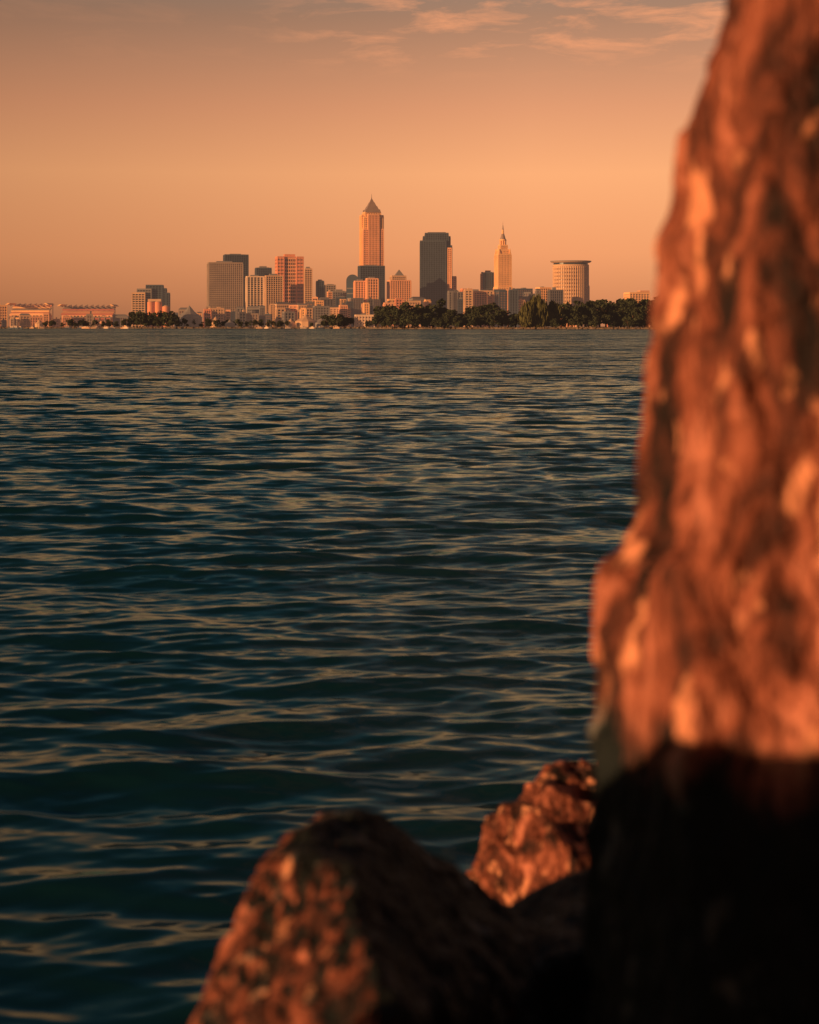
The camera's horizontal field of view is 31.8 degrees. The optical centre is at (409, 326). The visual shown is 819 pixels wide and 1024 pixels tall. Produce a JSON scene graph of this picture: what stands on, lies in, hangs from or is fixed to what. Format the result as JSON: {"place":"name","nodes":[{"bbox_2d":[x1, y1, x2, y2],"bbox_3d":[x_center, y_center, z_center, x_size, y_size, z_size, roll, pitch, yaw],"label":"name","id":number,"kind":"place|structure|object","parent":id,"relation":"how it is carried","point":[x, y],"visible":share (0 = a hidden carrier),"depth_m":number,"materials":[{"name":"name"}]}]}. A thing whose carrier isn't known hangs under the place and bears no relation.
{"place":"outdoors","nodes":[
{"label":"outdoors","id":0,"kind":"place"},
{"bbox_2d":[0,305,6,326],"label":"building","id":1,"kind":"structure","parent":0,"point":[3,311],"depth_m":2496.36,"materials":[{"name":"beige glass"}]},
{"bbox_2d":[1,318,6,326],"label":"building","id":2,"kind":"structure","parent":0,"point":[3,323],"depth_m":2275.91,"materials":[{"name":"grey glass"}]},
{"bbox_2d":[19,313,30,326],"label":"building","id":3,"kind":"structure","parent":0,"point":[24,319],"depth_m":2279.67,"materials":[{"name":"grey glass"}]},
{"bbox_2d":[30,316,42,326],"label":"building","id":4,"kind":"structure","parent":0,"point":[34,319],"depth_m":2317.52,"materials":[{"name":"beige concrete"}]},
{"bbox_2d":[43,313,48,326],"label":"building","id":5,"kind":"structure","parent":0,"point":[45,316],"depth_m":2270.71,"materials":[{"name":"beige concrete"}]},
{"bbox_2d":[51,317,60,326],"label":"building","id":6,"kind":"structure","parent":0,"point":[58,322],"depth_m":2284.93,"materials":[{"name":"grey glass"}]},
{"bbox_2d":[62,315,70,326],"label":"building","id":7,"kind":"structure","parent":0,"point":[65,318],"depth_m":2307.86,"materials":[{"name":"beige concrete"}]},
{"bbox_2d":[86,311,92,326],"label":"building","id":8,"kind":"structure","parent":0,"point":[89,317],"depth_m":2290.54,"materials":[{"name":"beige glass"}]},
{"bbox_2d":[113,314,127,326],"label":"building","id":9,"kind":"structure","parent":0,"point":[118,317],"depth_m":2319.65,"materials":[{"name":"grey glass"}]},
{"bbox_2d":[132,285,169,326],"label":"stepped office building","id":10,"kind":"structure","parent":0,"point":[140,297],"depth_m":2691.26,"materials":[{"name":"grey concrete"}]},
{"bbox_2d":[204,309,210,326],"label":"building","id":11,"kind":"structure","parent":0,"point":[207,313],"depth_m":2364.54,"materials":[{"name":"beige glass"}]},
{"bbox_2d":[208,307,224,326],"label":"building","id":12,"kind":"structure","parent":0,"point":[219,312],"depth_m":2403.89,"materials":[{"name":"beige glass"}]},
{"bbox_2d":[207,261,242,310],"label":"courthouse tower","id":13,"kind":"structure","parent":0,"point":[224,284],"depth_m":2885.33,"materials":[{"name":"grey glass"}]},
{"bbox_2d":[225,309,230,320],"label":"building","id":14,"kind":"structure","parent":0,"point":[228,314],"depth_m":2388.69,"materials":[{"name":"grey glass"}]},
{"bbox_2d":[231,311,234,321],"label":"building","id":15,"kind":"structure","parent":0,"point":[232,316],"depth_m":2538.21,"materials":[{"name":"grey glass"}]},
{"bbox_2d":[223,254,248,308],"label":"office tower","id":16,"kind":"structure","parent":0,"point":[244,258],"depth_m":3037.17,"materials":[{"name":"grey glass"}]},
{"bbox_2d":[235,306,244,326],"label":"building","id":17,"kind":"structure","parent":0,"point":[239,309],"depth_m":2470.06,"materials":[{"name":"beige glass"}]},
{"bbox_2d":[238,310,245,326],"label":"building","id":18,"kind":"structure","parent":0,"point":[242,316],"depth_m":2362.01,"materials":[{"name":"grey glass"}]},
{"bbox_2d":[246,311,258,326],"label":"building","id":19,"kind":"structure","parent":0,"point":[252,315],"depth_m":2413.39,"materials":[{"name":"grey concrete"}]},
{"bbox_2d":[247,306,258,312],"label":"building","id":20,"kind":"structure","parent":0,"point":[252,308],"depth_m":2496.52,"materials":[{"name":"beige concrete"}]},
{"bbox_2d":[245,275,263,312],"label":"apartment block","id":21,"kind":"structure","parent":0,"point":[254,290],"depth_m":2791.25,"materials":[{"name":"beige concrete"}]},
{"bbox_2d":[259,305,264,326],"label":"building","id":22,"kind":"structure","parent":0,"point":[262,312],"depth_m":2444.74,"materials":[{"name":"grey concrete"}]},
{"bbox_2d":[255,266,271,275],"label":"office tower","id":23,"kind":"structure","parent":0,"point":[262,270],"depth_m":2988.67,"materials":[{"name":"grey glass"}]},
{"bbox_2d":[265,314,270,326],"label":"building","id":24,"kind":"structure","parent":0,"point":[267,316],"depth_m":2549.58,"materials":[{"name":"grey concrete"}]},
{"bbox_2d":[269,303,274,326],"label":"building","id":25,"kind":"structure","parent":0,"point":[272,309],"depth_m":2551.57,"materials":[{"name":"beige concrete"}]},
{"bbox_2d":[264,274,282,313],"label":"apartment block","id":26,"kind":"structure","parent":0,"point":[273,288],"depth_m":2780.82,"materials":[{"name":"beige concrete"}]},
{"bbox_2d":[275,308,285,326],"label":"building","id":27,"kind":"structure","parent":0,"point":[278,314],"depth_m":2483.95,"materials":[{"name":"beige concrete"}]},
{"bbox_2d":[275,302,289,307],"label":"building","id":28,"kind":"structure","parent":0,"point":[281,304],"depth_m":2537.49,"materials":[{"name":"beige concrete"}]},
{"bbox_2d":[282,310,294,326],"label":"building","id":29,"kind":"structure","parent":0,"point":[287,315],"depth_m":2357.18,"materials":[{"name":"beige concrete"}]},
{"bbox_2d":[275,254,303,303],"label":"hotel tower","id":30,"kind":"structure","parent":0,"point":[289,268],"depth_m":2868.72,"materials":[{"name":"glass"}]},
{"bbox_2d":[289,303,297,320],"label":"building","id":31,"kind":"structure","parent":0,"point":[293,307],"depth_m":2504.07,"materials":[{"name":"beige concrete"}]},
{"bbox_2d":[297,304,306,319],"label":"building","id":32,"kind":"structure","parent":0,"point":[299,306],"depth_m":2496.01,"materials":[{"name":"beige concrete"}]},
{"bbox_2d":[299,308,306,318],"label":"building","id":33,"kind":"structure","parent":0,"point":[302,312],"depth_m":2352.51,"materials":[{"name":"beige concrete"}]},
{"bbox_2d":[304,267,311,303],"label":"office tower","id":34,"kind":"structure","parent":0,"point":[307,284],"depth_m":2953.37,"materials":[{"name":"beige concrete"}]},
{"bbox_2d":[305,306,312,318],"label":"building","id":35,"kind":"structure","parent":0,"point":[309,311],"depth_m":2438.73,"materials":[{"name":"beige concrete"}]},
{"bbox_2d":[315,300,323,305],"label":"building","id":36,"kind":"structure","parent":0,"point":[321,302],"depth_m":2514.86,"materials":[{"name":"beige concrete"}]},
{"bbox_2d":[316,280,323,299],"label":"office building","id":37,"kind":"structure","parent":0,"point":[319,288],"depth_m":2894.54,"materials":[{"name":"grey glass"}]},
{"bbox_2d":[313,304,329,326],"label":"building","id":38,"kind":"structure","parent":0,"point":[319,310],"depth_m":2442.02,"materials":[{"name":"grey concrete"}]},
{"bbox_2d":[0,328,652,1023],"bbox_3d":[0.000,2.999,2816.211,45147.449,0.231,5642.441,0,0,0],"label":"water","id":39,"kind":"structure","parent":0,"point":[262,592],"depth_m":15.47,"materials":[{"name":"blue liquid"}]},
{"bbox_2d":[319,299,333,305],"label":"building","id":40,"kind":"structure","parent":0,"point":[328,302],"depth_m":2558.57,"materials":[{"name":"grey concrete"}]},
{"bbox_2d":[324,284,335,296],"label":"office building","id":41,"kind":"structure","parent":0,"point":[330,287],"depth_m":2843.28,"materials":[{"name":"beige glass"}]},
{"bbox_2d":[329,306,338,326],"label":"building","id":42,"kind":"structure","parent":0,"point":[334,310],"depth_m":2492.59,"materials":[{"name":"beige concrete"}]},
{"bbox_2d":[330,289,345,305],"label":"office building","id":43,"kind":"structure","parent":0,"point":[338,292],"depth_m":2788.52,"materials":[{"name":"beige concrete"}]},
{"bbox_2d":[345,299,352,326],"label":"building","id":44,"kind":"structure","parent":0,"point":[349,303],"depth_m":2518.50,"materials":[{"name":"grey concrete"}]},
{"bbox_2d":[52,327,649,328],"bbox_3d":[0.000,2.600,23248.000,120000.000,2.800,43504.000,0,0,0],"label":"ground","id":45,"kind":"structure","parent":0,"point":[385,328],"depth_m":1837.14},
{"bbox_2d":[10,315,17,326],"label":"building","id":46,"kind":"structure","parent":45,"relation":"on","point":[15,322],"depth_m":2346.80,"materials":[{"name":"beige concrete"}]},
{"bbox_2d":[5,303,53,326],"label":"stadium stand","id":47,"kind":"object","parent":45,"relation":"on","point":[31,309],"visible":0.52,"depth_m":2365.33,"materials":[{"name":"beige concrete"}]},
{"bbox_2d":[35,319,43,326],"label":"marquee tent","id":48,"kind":"object","parent":45,"relation":"on","point":[38,323],"visible":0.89,"depth_m":2240.26,"materials":[{"name":"white fabric"}]},
{"bbox_2d":[58,304,117,326],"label":"stadium stand","id":49,"kind":"object","parent":45,"relation":"on","point":[76,316],"visible":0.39,"depth_m":2338.45,"materials":[{"name":"beige concrete"}]},
{"bbox_2d":[147,299,169,326],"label":"grain silos","id":50,"kind":"object","parent":45,"relation":"on","point":[153,306],"visible":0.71,"depth_m":2494.89,"materials":[{"name":"concrete"}]},
{"bbox_2d":[178,308,186,315],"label":"building","id":51,"kind":"structure","parent":45,"relation":"on","point":[181,310],"depth_m":2356.04,"materials":[{"name":"grey glass"}]},
{"bbox_2d":[0,310,376,326],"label":"distant trees","id":52,"kind":"object","parent":45,"relation":"on","point":[140,318],"visible":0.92,"depth_m":2227.17,"materials":[{"name":"green plant"}]},
{"bbox_2d":[179,305,201,326],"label":"marquee tent","id":53,"kind":"object","parent":45,"relation":"on","point":[189,314],"visible":0.85,"depth_m":2231.52,"materials":[{"name":"white fabric"}]},
{"bbox_2d":[225,320,234,326],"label":"marquee tent","id":54,"kind":"object","parent":45,"relation":"on","point":[229,323],"visible":0.9,"depth_m":2239.32,"materials":[{"name":"white fabric"}]},
{"bbox_2d":[286,319,294,326],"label":"marquee tent","id":55,"kind":"object","parent":45,"relation":"on","point":[291,323],"visible":0.78,"depth_m":2239.36,"materials":[{"name":"white fabric"}]},
{"bbox_2d":[295,314,315,326],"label":"house","id":56,"kind":"structure","parent":45,"relation":"on","point":[305,320],"depth_m":2232.87,"materials":[{"name":"white paint"}]},
{"bbox_2d":[305,301,314,306],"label":"building","id":57,"kind":"structure","parent":45,"relation":"on","point":[311,304],"depth_m":2685.43,"materials":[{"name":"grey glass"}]},
{"bbox_2d":[314,319,328,326],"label":"marquee tent","id":58,"kind":"object","parent":45,"relation":"on","point":[317,323],"visible":0.5,"depth_m":2236.12,"materials":[{"name":"white fabric"}]},
{"bbox_2d":[0,327,651,328],"bbox_3d":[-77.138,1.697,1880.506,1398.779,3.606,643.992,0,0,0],"label":"shoreline riprap","id":59,"kind":"object","parent":45,"relation":"on","point":[387,327],"visible":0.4,"depth_m":1650.17,"materials":[{"name":"stone"}]},
{"bbox_2d":[335,296,344,305],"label":"building","id":60,"kind":"structure","parent":45,"relation":"on","point":[337,300],"depth_m":2771.65,"materials":[{"name":"grey glass"}]},
{"bbox_2d":[339,303,347,326],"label":"building","id":61,"kind":"structure","parent":45,"relation":"on","point":[343,309],"depth_m":2484.78,"materials":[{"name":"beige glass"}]},
{"bbox_2d":[348,308,350,326],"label":"building","id":62,"kind":"structure","parent":45,"relation":"on","point":[349,314],"depth_m":2489.57,"materials":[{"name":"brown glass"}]},
{"bbox_2d":[353,279,364,302],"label":"office building","id":63,"kind":"structure","parent":45,"relation":"on","point":[358,288],"depth_m":2694.60,"materials":[{"name":"beige glass"}]},
{"bbox_2d":[354,313,374,326],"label":"building","id":64,"kind":"structure","parent":45,"relation":"on","point":[361,319],"depth_m":2230.62,"materials":[{"name":"beige concrete"}]},
{"bbox_2d":[447,290,458,326],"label":"building","id":65,"kind":"structure","parent":45,"relation":"on","point":[449,299],"depth_m":2650.04,"materials":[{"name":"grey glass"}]},
{"bbox_2d":[457,292,462,298],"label":"building","id":66,"kind":"structure","parent":45,"relation":"on","point":[459,294],"depth_m":2651.01,"materials":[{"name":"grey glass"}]},
{"bbox_2d":[479,290,494,326],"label":"building","id":67,"kind":"structure","parent":45,"relation":"on","point":[492,292],"depth_m":2640.05,"materials":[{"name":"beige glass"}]},
{"bbox_2d":[488,294,492,326],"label":"building","id":68,"kind":"structure","parent":45,"relation":"on","point":[490,299],"depth_m":2633.93,"materials":[{"name":"brown glass"}]},
{"bbox_2d":[371,297,653,327],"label":"distant trees","id":69,"kind":"object","parent":45,"relation":"on","point":[629,312],"visible":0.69,"depth_m":1677.33,"materials":[{"name":"green plant"}]},
{"bbox_2d":[516,288,532,299],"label":"building","id":70,"kind":"structure","parent":45,"relation":"on","point":[520,290],"depth_m":2685.68,"materials":[{"name":"beige glass"}]},
{"bbox_2d":[522,292,530,300],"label":"building","id":71,"kind":"structure","parent":45,"relation":"on","point":[526,296],"depth_m":2685.86,"materials":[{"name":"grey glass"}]},
{"bbox_2d":[517,300,536,327],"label":"willow tree","id":72,"kind":"object","parent":45,"relation":"on","point":[527,320],"visible":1,"depth_m":1627.58,"materials":[{"name":"green plant"}]},
{"bbox_2d":[520,294,549,327],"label":"willow tree","id":73,"kind":"object","parent":45,"relation":"on","point":[542,312],"visible":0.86,"depth_m":1631.14,"materials":[{"name":"green plant"}]},
{"bbox_2d":[535,289,540,295],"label":"building","id":74,"kind":"structure","parent":45,"relation":"on","point":[537,291],"depth_m":2518.32,"materials":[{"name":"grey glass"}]},
{"bbox_2d":[535,287,550,326],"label":"building","id":75,"kind":"structure","parent":45,"relation":"on","point":[543,290],"depth_m":2590.62,"materials":[{"name":"beige concrete"}]},
{"bbox_2d":[548,300,562,326],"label":"willow tree","id":76,"kind":"object","parent":45,"relation":"on","point":[555,310],"visible":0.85,"depth_m":1645.11,"materials":[{"name":"green plant"}]},
{"bbox_2d":[550,260,590,325],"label":"curved courthouse","id":77,"kind":"structure","parent":45,"relation":"on","point":[571,279],"depth_m":2578.50,"materials":[{"name":"beige glass"}]},
{"bbox_2d":[346,274,358,300],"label":"barrel roof building","id":78,"kind":"structure","parent":0,"point":[351,279],"depth_m":2740.00,"materials":[{"name":"glass"}]},
{"bbox_2d":[347,298,363,326],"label":"building","id":79,"kind":"structure","parent":0,"point":[357,302],"depth_m":2661.42,"materials":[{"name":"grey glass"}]},
{"bbox_2d":[0,0,725,326],"label":"sky","id":80,"kind":"structure","parent":0,"point":[143,143],"materials":[{"name":"orange"}]},
{"bbox_2d":[363,303,369,314],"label":"building","id":81,"kind":"structure","parent":0,"point":[366,308],"depth_m":2371.98,"materials":[{"name":"beige concrete"}]},
{"bbox_2d":[367,297,372,314],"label":"building","id":82,"kind":"structure","parent":0,"point":[370,301],"depth_m":2618.99,"materials":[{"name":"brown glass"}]},
{"bbox_2d":[359,194,383,265],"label":"skyscraper with spire","id":83,"kind":"structure","parent":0,"point":[371,234],"depth_m":2882.76,"materials":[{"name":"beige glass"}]},
{"bbox_2d":[358,265,384,307],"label":"office building","id":84,"kind":"structure","parent":0,"point":[368,271],"depth_m":2831.66,"materials":[{"name":"grey glass"}]},
{"bbox_2d":[365,277,378,302],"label":"office building","id":85,"kind":"structure","parent":0,"point":[372,287],"depth_m":2682.86,"materials":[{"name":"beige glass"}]},
{"bbox_2d":[373,297,380,326],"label":"building","id":86,"kind":"structure","parent":0,"point":[377,302],"depth_m":2511.24,"materials":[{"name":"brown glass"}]},
{"bbox_2d":[383,301,394,326],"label":"building","id":87,"kind":"structure","parent":0,"point":[388,303],"depth_m":2352.38,"materials":[{"name":"beige concrete"}]},
{"bbox_2d":[394,298,402,326],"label":"building","id":88,"kind":"structure","parent":0,"point":[398,302],"depth_m":2618.43,"materials":[{"name":"beige concrete"}]},
{"bbox_2d":[387,270,411,302],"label":"pyramid roof hotel","id":89,"kind":"structure","parent":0,"point":[399,284],"depth_m":2788.10,"materials":[{"name":"beige stone"}]},
{"bbox_2d":[406,301,420,326],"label":"building","id":90,"kind":"structure","parent":0,"point":[413,303],"depth_m":2346.77,"materials":[{"name":"beige concrete"}]},
{"bbox_2d":[409,297,425,305],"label":"building","id":91,"kind":"structure","parent":0,"point":[421,299],"depth_m":2644.45,"materials":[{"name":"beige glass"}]},
{"bbox_2d":[424,299,430,326],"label":"building","id":92,"kind":"structure","parent":0,"point":[427,302],"depth_m":2364.84,"materials":[{"name":"beige glass"}]},
{"bbox_2d":[420,232,456,326],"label":"granite skyscraper","id":93,"kind":"structure","parent":0,"point":[438,280],"depth_m":2861.20,"materials":[{"name":"grey glass"}]},
{"bbox_2d":[452,290,456,326],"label":"building","id":94,"kind":"structure","parent":0,"point":[454,300],"depth_m":2502.63,"materials":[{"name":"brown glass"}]},
{"bbox_2d":[457,297,462,325],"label":"building","id":95,"kind":"structure","parent":0,"point":[460,305],"depth_m":2628.82,"materials":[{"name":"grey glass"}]},
{"bbox_2d":[463,288,472,326],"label":"building","id":96,"kind":"structure","parent":0,"point":[467,297],"depth_m":2539.07,"materials":[{"name":"beige concrete"}]},
{"bbox_2d":[473,291,487,326],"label":"building","id":97,"kind":"structure","parent":0,"point":[480,298],"depth_m":2556.67,"materials":[{"name":"grey glass"}]},
{"bbox_2d":[480,272,482,289],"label":"office building","id":98,"kind":"structure","parent":0,"point":[481,281],"depth_m":2922.31,"materials":[{"name":"grey concrete"}]},
{"bbox_2d":[482,270,493,289],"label":"office tower","id":99,"kind":"structure","parent":0,"point":[488,279],"depth_m":2912.36,"materials":[{"name":"grey concrete"}]},
{"bbox_2d":[495,291,506,326],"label":"building","id":100,"kind":"structure","parent":0,"point":[501,299],"depth_m":2624.11,"materials":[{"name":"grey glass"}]},
{"bbox_2d":[493,226,511,290],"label":"neoclassical spire tower","id":101,"kind":"structure","parent":0,"point":[502,267],"depth_m":2888.52,"materials":[{"name":"beige stone"}]},
{"bbox_2d":[508,288,518,326],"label":"building","id":102,"kind":"structure","parent":0,"point":[513,300],"depth_m":2405.16,"materials":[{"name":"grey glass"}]},
{"bbox_2d":[519,299,525,326],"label":"building","id":103,"kind":"structure","parent":0,"point":[521,302],"depth_m":2608.99,"materials":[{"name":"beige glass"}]},
{"bbox_2d":[547,287,563,326],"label":"building","id":104,"kind":"structure","parent":0,"point":[555,295],"depth_m":2435.40,"materials":[{"name":"grey concrete"}]},
{"bbox_2d":[624,292,649,326],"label":"building","id":105,"kind":"structure","parent":0,"point":[638,296],"depth_m":2388.09,"materials":[{"name":"beige concrete"}]},
{"bbox_3d":[1.208,1.309,2.590,1.442,0.922,1.428,0,0,0],"label":"boulder","id":106,"kind":"object","parent":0,"visible":0},
{"bbox_2d":[582,0,818,1023],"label":"boulder","id":107,"kind":"object","parent":106,"relation":"on","point":[700,904],"visible":1,"depth_m":1.70,"materials":[{"name":"stone"}]},
{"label":"boulder","id":108,"kind":"object","parent":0,"visible":0},
{"bbox_2d":[190,808,544,1023],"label":"boulder","id":109,"kind":"object","parent":108,"relation":"on","point":[356,916],"visible":0.91,"depth_m":2.23,"materials":[{"name":"stone"}]},
{"bbox_3d":[0.683,2.382,3.599,1.461,1.121,1.722,0,0,0],"label":"boulder","id":110,"kind":"object","parent":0,"visible":0},
{"bbox_2d":[466,758,595,905],"bbox_3d":[0.519,1.882,4.320,0.538,1.238,1.078,0,0,18],"label":"boulder","id":111,"kind":"object","parent":110,"relation":"on","point":[532,838],"visible":0.3,"depth_m":3.97,"materials":[{"name":"stone"}]},
{"bbox_2d":[510,868,592,1023],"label":"boulder","id":112,"kind":"object","parent":110,"relation":"on","point":[552,911],"visible":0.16,"depth_m":2.58,"materials":[{"name":"brown stone"}]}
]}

